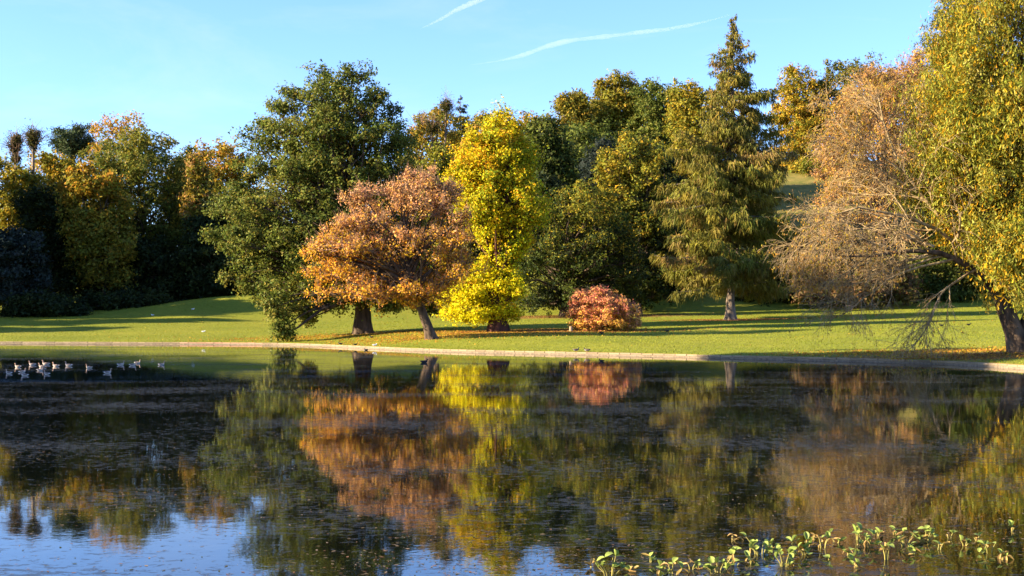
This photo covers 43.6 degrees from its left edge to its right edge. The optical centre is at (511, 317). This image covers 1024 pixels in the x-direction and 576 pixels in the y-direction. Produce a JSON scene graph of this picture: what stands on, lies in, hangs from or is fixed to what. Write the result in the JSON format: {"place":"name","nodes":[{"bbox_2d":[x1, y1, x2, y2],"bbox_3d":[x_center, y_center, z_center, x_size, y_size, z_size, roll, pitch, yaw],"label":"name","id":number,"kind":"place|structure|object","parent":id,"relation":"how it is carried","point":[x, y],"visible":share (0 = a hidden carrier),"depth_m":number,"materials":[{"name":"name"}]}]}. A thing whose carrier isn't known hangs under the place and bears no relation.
{"place":"outdoors","nodes":[
{"label":"outdoors","id":0,"kind":"place"},
{"bbox_2d":[0,344,1023,575],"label":"water","id":1,"kind":"structure","parent":0,"point":[238,418],"depth_m":30.98,"materials":[{"name":"blue liquid"}]},
{"bbox_2d":[0,377,1023,575],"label":"floating weed","id":2,"kind":"object","parent":1,"relation":"on","point":[580,567],"visible":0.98,"depth_m":20.74,"materials":[{"name":"green plant"}]},
{"bbox_2d":[584,558,593,567],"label":"water plant","id":3,"kind":"object","parent":1,"relation":"on","point":[589,563],"visible":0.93,"depth_m":17.94,"materials":[{"name":"plant"}]},
{"bbox_2d":[592,549,627,575],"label":"water plant","id":4,"kind":"object","parent":1,"relation":"on","point":[616,564],"visible":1,"depth_m":17.29,"materials":[{"name":"green plant"}]},
{"bbox_2d":[621,565,638,572],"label":"water plant","id":5,"kind":"object","parent":1,"relation":"on","point":[629,567],"visible":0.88,"depth_m":17.66,"materials":[{"name":"green plant"}]},
{"bbox_2d":[641,552,656,562],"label":"water plant","id":6,"kind":"object","parent":1,"relation":"on","point":[652,558],"visible":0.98,"depth_m":18.33,"materials":[{"name":"green plant"}]},
{"bbox_2d":[658,560,672,567],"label":"water plant","id":7,"kind":"object","parent":1,"relation":"on","point":[660,562],"visible":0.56,"depth_m":17.86,"materials":[{"name":"green plant"}]},
{"bbox_2d":[656,557,688,574],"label":"water plant","id":8,"kind":"object","parent":1,"relation":"on","point":[674,559],"visible":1,"depth_m":17.49,"materials":[{"name":"green plant"}]},
{"bbox_2d":[683,559,700,569],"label":"water plant","id":9,"kind":"object","parent":1,"relation":"on","point":[697,563],"visible":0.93,"depth_m":17.80,"materials":[{"name":"green plant"}]},
{"bbox_2d":[700,546,741,573],"bbox_3d":[2.867,3.358,17.576,0.587,0.411,0.360,0,0,0],"label":"water plant","id":10,"kind":"object","parent":1,"relation":"on","point":[712,560],"visible":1,"depth_m":17.55,"materials":[{"name":"green plant"}]},
{"bbox_2d":[728,533,743,540],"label":"water plant","id":11,"kind":"object","parent":1,"relation":"on","point":[733,538],"visible":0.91,"depth_m":20.14,"materials":[{"name":"beige plant"}]},
{"bbox_2d":[727,546,746,565],"bbox_3d":[3.154,3.397,18.040,0.283,0.330,0.190,0,0,27],"label":"water plant","id":12,"kind":"object","parent":1,"relation":"on","point":[729,556],"visible":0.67,"depth_m":18.06,"materials":[{"name":"green plant"}]},
{"bbox_2d":[744,550,757,563],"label":"water plant","id":13,"kind":"object","parent":1,"relation":"on","point":[747,554],"visible":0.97,"depth_m":18.20,"materials":[{"name":"green plant"}]},
{"bbox_2d":[739,532,780,554],"bbox_3d":[3.679,3.378,18.910,0.572,0.370,0.388,0,0,0],"label":"water plant","id":14,"kind":"object","parent":1,"relation":"on","point":[752,547],"visible":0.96,"depth_m":18.88,"materials":[{"name":"green plant"}]},
{"bbox_2d":[764,538,780,548],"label":"water plant","id":15,"kind":"object","parent":1,"relation":"on","point":[771,541],"visible":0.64,"depth_m":19.39,"materials":[{"name":"green plant"}]},
{"bbox_2d":[774,546,796,566],"bbox_3d":[3.839,3.384,18.025,0.325,0.356,0.338,0,0,0],"label":"water plant","id":16,"kind":"object","parent":1,"relation":"on","point":[790,560],"visible":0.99,"depth_m":18.01,"materials":[{"name":"green plant"}]},
{"bbox_2d":[785,535,800,543],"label":"water plant","id":17,"kind":"object","parent":1,"relation":"on","point":[790,539],"visible":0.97,"depth_m":19.80,"materials":[{"name":"green plant"}]},
{"bbox_2d":[798,531,812,554],"bbox_3d":[4.327,3.364,18.872,0.218,0.395,0.250,0,0,13],"label":"water plant","id":18,"kind":"object","parent":1,"relation":"on","point":[806,544],"visible":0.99,"depth_m":18.89,"materials":[{"name":"green plant"}]},
{"bbox_2d":[809,532,819,539],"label":"water plant","id":19,"kind":"object","parent":1,"relation":"on","point":[813,537],"visible":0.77,"depth_m":20.20,"materials":[{"name":"yellow plant"}]},
{"bbox_2d":[818,528,834,547],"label":"water plant","id":20,"kind":"object","parent":1,"relation":"on","point":[828,534],"visible":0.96,"depth_m":19.44,"materials":[{"name":"green plant"}]},
{"bbox_2d":[828,537,846,542],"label":"water plant","id":21,"kind":"object","parent":1,"relation":"on","point":[839,539],"visible":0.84,"depth_m":19.90,"materials":[{"name":"green plant"}]},
{"bbox_2d":[842,547,853,555],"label":"water plant","id":22,"kind":"object","parent":1,"relation":"on","point":[849,551],"visible":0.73,"depth_m":18.89,"materials":[{"name":"green plant"}]},
{"bbox_2d":[847,553,864,567],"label":"water plant","id":23,"kind":"object","parent":1,"relation":"on","point":[851,558],"visible":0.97,"depth_m":17.93,"materials":[{"name":"green plant"}]},
{"bbox_2d":[853,522,867,539],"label":"water plant","id":24,"kind":"object","parent":1,"relation":"on","point":[855,527],"visible":0.85,"depth_m":20.17,"materials":[{"name":"green plant"}]},
{"bbox_2d":[852,529,881,546],"bbox_3d":[5.425,3.393,19.576,0.454,0.340,0.233,0,0,12],"label":"water plant","id":25,"kind":"object","parent":1,"relation":"on","point":[867,541],"visible":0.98,"depth_m":19.55,"materials":[{"name":"green plant"}]},
{"bbox_2d":[874,527,883,535],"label":"water plant","id":26,"kind":"object","parent":1,"relation":"on","point":[878,530],"visible":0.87,"depth_m":20.55,"materials":[{"name":"green plant"}]},
{"bbox_2d":[879,542,893,559],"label":"water plant","id":27,"kind":"object","parent":1,"relation":"on","point":[883,545],"visible":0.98,"depth_m":18.50,"materials":[{"name":"green plant"}]},
{"bbox_2d":[890,525,901,534],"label":"water plant","id":28,"kind":"object","parent":1,"relation":"on","point":[894,531],"visible":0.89,"depth_m":20.72,"materials":[{"name":"green plant"}]},
{"bbox_2d":[896,527,917,546],"bbox_3d":[6.041,3.397,19.593,0.318,0.331,0.316,0,0,34],"label":"water plant","id":29,"kind":"object","parent":1,"relation":"on","point":[901,539],"visible":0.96,"depth_m":19.62,"materials":[{"name":"green plant"}]},
{"bbox_2d":[907,545,920,554],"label":"water plant","id":30,"kind":"object","parent":1,"relation":"on","point":[910,550],"visible":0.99,"depth_m":18.89,"materials":[{"name":"green plant"}]},
{"bbox_2d":[910,525,938,541],"bbox_3d":[6.451,3.406,20.012,0.512,0.313,0.252,0,0,0],"label":"water plant","id":31,"kind":"object","parent":1,"relation":"on","point":[919,537],"visible":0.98,"depth_m":20.02,"materials":[{"name":"green plant"}]},
{"bbox_2d":[933,540,949,549],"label":"water plant","id":32,"kind":"object","parent":1,"relation":"on","point":[938,542],"visible":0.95,"depth_m":19.35,"materials":[{"name":"green plant"}]},
{"bbox_2d":[959,535,970,545],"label":"water plant","id":33,"kind":"object","parent":1,"relation":"on","point":[968,540],"visible":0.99,"depth_m":19.63,"materials":[{"name":"green plant"}]},
{"bbox_2d":[974,532,982,540],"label":"water plant","id":34,"kind":"object","parent":1,"relation":"on","point":[979,534],"visible":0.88,"depth_m":20.07,"materials":[{"name":"green plant"}]},
{"bbox_2d":[977,540,995,553],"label":"water plant","id":35,"kind":"object","parent":1,"relation":"on","point":[985,543],"visible":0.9,"depth_m":19.05,"materials":[{"name":"green plant"}]},
{"bbox_2d":[997,548,1013,559],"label":"water plant","id":36,"kind":"object","parent":1,"relation":"on","point":[1003,552],"visible":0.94,"depth_m":18.58,"materials":[{"name":"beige plant"}]},
{"bbox_2d":[1008,520,1019,530],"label":"water plant","id":37,"kind":"object","parent":1,"relation":"on","point":[1011,522],"visible":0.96,"depth_m":20.99,"materials":[{"name":"green plant"}]},
{"bbox_2d":[0,162,1023,364],"bbox_3d":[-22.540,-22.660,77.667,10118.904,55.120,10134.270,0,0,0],"label":"lawn","id":38,"kind":"structure","parent":0,"point":[797,183],"depth_m":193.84,"materials":[{"name":"green plant"}]},
{"bbox_2d":[0,153,22,235],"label":"hornbeam tree","id":39,"kind":"object","parent":38,"relation":"on","point":[4,163],"visible":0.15,"depth_m":294.32,"materials":[{"name":"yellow plant"}]},
{"bbox_2d":[0,124,36,236],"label":"poplar tree","id":40,"kind":"object","parent":38,"relation":"on","point":[15,149],"visible":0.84,"depth_m":284.39,"materials":[{"name":"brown plant"}]},
{"bbox_2d":[0,225,55,307],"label":"blue cedar","id":41,"kind":"object","parent":38,"relation":"on","point":[20,257],"visible":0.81,"depth_m":234.24,"materials":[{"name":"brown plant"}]},
{"bbox_2d":[10,118,54,228],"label":"poplar tree","id":42,"kind":"object","parent":38,"relation":"on","point":[26,178],"visible":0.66,"depth_m":282.08,"materials":[{"name":"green plant"}]},
{"bbox_2d":[0,286,94,317],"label":"laurel bush","id":43,"kind":"object","parent":38,"relation":"on","point":[45,304],"visible":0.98,"depth_m":229.14,"materials":[{"name":"green plant"}]},
{"bbox_2d":[24,148,77,267],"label":"lime tree","id":44,"kind":"object","parent":38,"relation":"on","point":[51,167],"visible":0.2,"depth_m":298.44,"materials":[{"name":"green plant"}]},
{"bbox_2d":[9,183,102,299],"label":"yew tree","id":45,"kind":"object","parent":38,"relation":"on","point":[39,203],"visible":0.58,"depth_m":252.88,"materials":[{"name":"green plant"}]},
{"bbox_2d":[46,121,97,162],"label":"scots pine","id":46,"kind":"object","parent":38,"relation":"on","point":[75,139],"visible":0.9,"depth_m":318.21,"materials":[{"name":"green plant"}]},
{"bbox_2d":[43,155,119,231],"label":"holm oak","id":47,"kind":"object","parent":38,"relation":"on","point":[74,164],"visible":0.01,"depth_m":312.24,"materials":[{"name":"green plant"}]},
{"bbox_2d":[53,156,144,293],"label":"golden birch","id":48,"kind":"object","parent":38,"relation":"on","point":[95,230],"visible":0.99,"depth_m":249.76,"materials":[{"name":"green plant"}]},
{"bbox_2d":[87,109,154,232],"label":"oak tree","id":49,"kind":"object","parent":38,"relation":"on","point":[110,126],"visible":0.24,"depth_m":313.25,"materials":[{"name":"orange plant"}]},
{"bbox_2d":[68,284,187,310],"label":"laurel bush","id":50,"kind":"object","parent":38,"relation":"on","point":[118,300],"visible":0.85,"depth_m":242.03,"materials":[{"name":"green plant"}]},
{"bbox_2d":[73,122,197,277],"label":"sweet chestnut","id":51,"kind":"object","parent":38,"relation":"on","point":[127,153],"visible":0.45,"depth_m":265.03,"materials":[{"name":"green plant"}]},
{"bbox_2d":[151,176,224,295],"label":"yew tree","id":52,"kind":"object","parent":38,"relation":"on","point":[210,182],"visible":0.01,"depth_m":276.58,"materials":[{"name":"green plant"}]},
{"bbox_2d":[161,145,224,228],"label":"beech tree","id":53,"kind":"object","parent":38,"relation":"on","point":[185,154],"visible":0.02,"depth_m":303.79,"materials":[{"name":"orange plant"}]},
{"bbox_2d":[172,149,215,298],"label":"maple tree","id":54,"kind":"object","parent":38,"relation":"on","point":[195,192],"visible":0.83,"depth_m":260.71,"materials":[{"name":"orange plant"}]},
{"bbox_2d":[165,196,258,298],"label":"cedar tree","id":55,"kind":"object","parent":38,"relation":"on","point":[207,257],"visible":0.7,"depth_m":255.09,"materials":[{"name":"green plant"}]},
{"bbox_2d":[186,134,264,254],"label":"maple tree","id":56,"kind":"object","parent":38,"relation":"on","point":[219,170],"visible":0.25,"depth_m":286.54,"materials":[{"name":"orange plant"}]},
{"bbox_2d":[218,194,320,295],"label":"yew tree","id":57,"kind":"object","parent":38,"relation":"on","point":[250,264],"visible":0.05,"depth_m":256.64,"materials":[{"name":"green plant"}]},
{"bbox_2d":[198,58,454,341],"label":"oak tree","id":58,"kind":"object","parent":38,"relation":"on","point":[314,172],"visible":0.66,"depth_m":173.35,"materials":[{"name":"green plant"}]},
{"bbox_2d":[293,161,489,339],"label":"orange tree","id":59,"kind":"object","parent":38,"relation":"on","point":[356,255],"visible":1,"depth_m":147.50,"materials":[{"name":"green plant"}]},
{"bbox_2d":[384,154,470,270],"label":"holm oak","id":60,"kind":"object","parent":38,"relation":"on","point":[422,208],"visible":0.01,"depth_m":287.44,"materials":[{"name":"green plant"}]},
{"bbox_2d":[399,88,464,170],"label":"poplar tree","id":61,"kind":"object","parent":38,"relation":"on","point":[431,127],"visible":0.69,"depth_m":309.45,"materials":[{"name":"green plant"}]},
{"bbox_2d":[414,141,459,266],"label":"hornbeam tree","id":62,"kind":"object","parent":38,"relation":"on","point":[434,154],"visible":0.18,"depth_m":248.58,"materials":[{"name":"green plant"}]},
{"bbox_2d":[406,109,480,225],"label":"sycamore tree","id":63,"kind":"object","parent":38,"relation":"on","point":[440,133],"visible":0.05,"depth_m":321.99,"materials":[{"name":"green plant"}]},
{"bbox_2d":[453,95,469,138],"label":"fir tree","id":64,"kind":"object","parent":38,"relation":"on","point":[462,109],"visible":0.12,"depth_m":329.96,"materials":[{"name":"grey plant"}]},
{"bbox_2d":[458,108,493,257],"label":"sycamore tree","id":65,"kind":"object","parent":38,"relation":"on","point":[480,117],"visible":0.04,"depth_m":299.01,"materials":[{"name":"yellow plant"}]},
{"bbox_2d":[432,94,554,331],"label":"yellow tree","id":66,"kind":"object","parent":38,"relation":"on","point":[503,219],"visible":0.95,"depth_m":163.41,"materials":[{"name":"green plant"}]},
{"bbox_2d":[0,341,1023,368],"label":"kerb","id":67,"kind":"structure","parent":38,"relation":"on","point":[737,357],"depth_m":119.41,"materials":[{"name":"stone"}]},
{"bbox_2d":[3,307,1023,361],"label":"fallen leaves","id":68,"kind":"object","parent":38,"relation":"on","point":[452,334],"visible":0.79,"depth_m":156.69,"materials":[{"name":"orange plant"}]},
{"bbox_2d":[466,135,562,265],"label":"holm oak","id":69,"kind":"object","parent":38,"relation":"on","point":[474,250],"visible":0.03,"depth_m":299.07,"materials":[{"name":"green plant"}]},
{"bbox_2d":[517,110,558,175],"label":"beech tree","id":70,"kind":"object","parent":38,"relation":"on","point":[523,114],"visible":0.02,"depth_m":319.02,"materials":[{"name":"green plant"}]},
{"bbox_2d":[514,110,581,268],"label":"evergreen oak","id":71,"kind":"object","parent":38,"relation":"on","point":[543,131],"visible":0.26,"depth_m":282.50,"materials":[{"name":"green plant"}]},
{"bbox_2d":[515,169,617,286],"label":"holm oak","id":72,"kind":"object","parent":38,"relation":"on","point":[551,182],"visible":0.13,"depth_m":246.96,"materials":[{"name":"green plant"}]},
{"bbox_2d":[549,87,603,177],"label":"lime tree","id":73,"kind":"object","parent":38,"relation":"on","point":[569,104],"visible":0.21,"depth_m":331.86,"materials":[{"name":"green plant"}]},
{"bbox_2d":[509,177,655,317],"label":"field maple tree","id":74,"kind":"object","parent":38,"relation":"on","point":[552,295],"visible":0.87,"depth_m":222.16,"materials":[{"name":"green plant"}]},
{"bbox_2d":[574,135,620,229],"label":"blue cedar","id":75,"kind":"object","parent":38,"relation":"on","point":[587,163],"visible":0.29,"depth_m":258.65,"materials":[{"name":"green plant"}]},
{"bbox_2d":[559,120,636,235],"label":"oak tree","id":76,"kind":"object","parent":38,"relation":"on","point":[585,137],"visible":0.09,"depth_m":298.98,"materials":[{"name":"green plant"}]},
{"bbox_2d":[556,112,648,225],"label":"holm oak","id":77,"kind":"object","parent":38,"relation":"on","point":[615,133],"visible":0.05,"depth_m":315.18,"materials":[{"name":"green plant"}]},
{"bbox_2d":[562,283,648,330],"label":"pink bush","id":78,"kind":"object","parent":38,"relation":"on","point":[597,308],"visible":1,"depth_m":164.04,"materials":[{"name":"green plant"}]},
{"bbox_2d":[589,69,643,144],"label":"lime tree","id":79,"kind":"object","parent":38,"relation":"on","point":[616,100],"visible":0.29,"depth_m":337.39,"materials":[{"name":"green plant"}]},
{"bbox_2d":[589,128,685,312],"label":"chestnut tree","id":80,"kind":"object","parent":38,"relation":"on","point":[634,191],"visible":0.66,"depth_m":239.18,"materials":[{"name":"green plant"}]},
{"bbox_2d":[619,75,682,211],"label":"evergreen oak","id":81,"kind":"object","parent":38,"relation":"on","point":[651,111],"visible":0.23,"depth_m":327.65,"materials":[{"name":"green plant"}]},
{"bbox_2d":[623,135,700,299],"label":"holm oak","id":82,"kind":"object","parent":38,"relation":"on","point":[668,169],"visible":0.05,"depth_m":259.63,"materials":[{"name":"green plant"}]},
{"bbox_2d":[661,77,727,179],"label":"beech tree","id":83,"kind":"object","parent":38,"relation":"on","point":[684,116],"visible":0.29,"depth_m":311.93,"materials":[{"name":"green plant"}]},
{"bbox_2d":[647,13,804,319],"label":"spruce tree","id":84,"kind":"object","parent":38,"relation":"on","point":[735,212],"visible":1,"depth_m":195.97,"materials":[{"name":"green plant"}]},
{"bbox_2d":[735,212,827,306],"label":"yew tree","id":85,"kind":"object","parent":38,"relation":"on","point":[790,298],"visible":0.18,"depth_m":254.66,"materials":[{"name":"green plant"}]},
{"bbox_2d":[764,62,832,166],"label":"oak tree","id":86,"kind":"object","parent":38,"relation":"on","point":[796,119],"visible":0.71,"depth_m":382.17,"materials":[{"name":"yellow plant"}]},
{"bbox_2d":[786,153,856,175],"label":"hill shrub","id":87,"kind":"object","parent":38,"relation":"on","point":[803,165],"visible":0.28,"depth_m":368.58,"materials":[{"name":"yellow plant"}]},
{"bbox_2d":[802,51,888,142],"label":"evergreen oak","id":88,"kind":"object","parent":38,"relation":"on","point":[828,78],"visible":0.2,"depth_m":387.80,"materials":[{"name":"green plant"}]},
{"bbox_2d":[782,241,929,308],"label":"beech hedge","id":89,"kind":"object","parent":38,"relation":"on","point":[906,292],"visible":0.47,"depth_m":240.29,"materials":[{"name":"green plant"}]},
{"bbox_2d":[804,59,943,288],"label":"beech tree","id":90,"kind":"object","parent":38,"relation":"on","point":[868,75],"visible":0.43,"depth_m":261.62,"materials":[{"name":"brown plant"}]},
{"bbox_2d":[755,0,1023,361],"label":"willow tree","id":91,"kind":"object","parent":38,"relation":"on","point":[981,95],"visible":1,"depth_m":99.64,"materials":[{"name":"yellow plant"}]},
{"bbox_2d":[818,66,971,245],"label":"oak tree","id":92,"kind":"object","parent":38,"relation":"on","point":[882,105],"visible":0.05,"depth_m":303.82,"materials":[{"name":"orange plant"}]},
{"bbox_2d":[873,42,961,290],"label":"birch tree","id":93,"kind":"object","parent":38,"relation":"on","point":[913,59],"visible":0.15,"depth_m":266.61,"materials":[{"name":"orange plant"}]},
{"bbox_2d":[914,0,983,125],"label":"pine tree","id":94,"kind":"object","parent":38,"relation":"on","point":[937,11],"visible":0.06,"depth_m":271.99,"materials":[{"name":"green plant"}]},
{"bbox_2d":[910,187,991,302],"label":"holly tree","id":95,"kind":"object","parent":38,"relation":"on","point":[961,291],"visible":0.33,"depth_m":255.03,"materials":[{"name":"green plant"}]},
{"bbox_2d":[0,0,1023,233],"label":"sky","id":96,"kind":"structure","parent":0,"point":[194,69],"materials":[{"name":"blue"}]}
]}

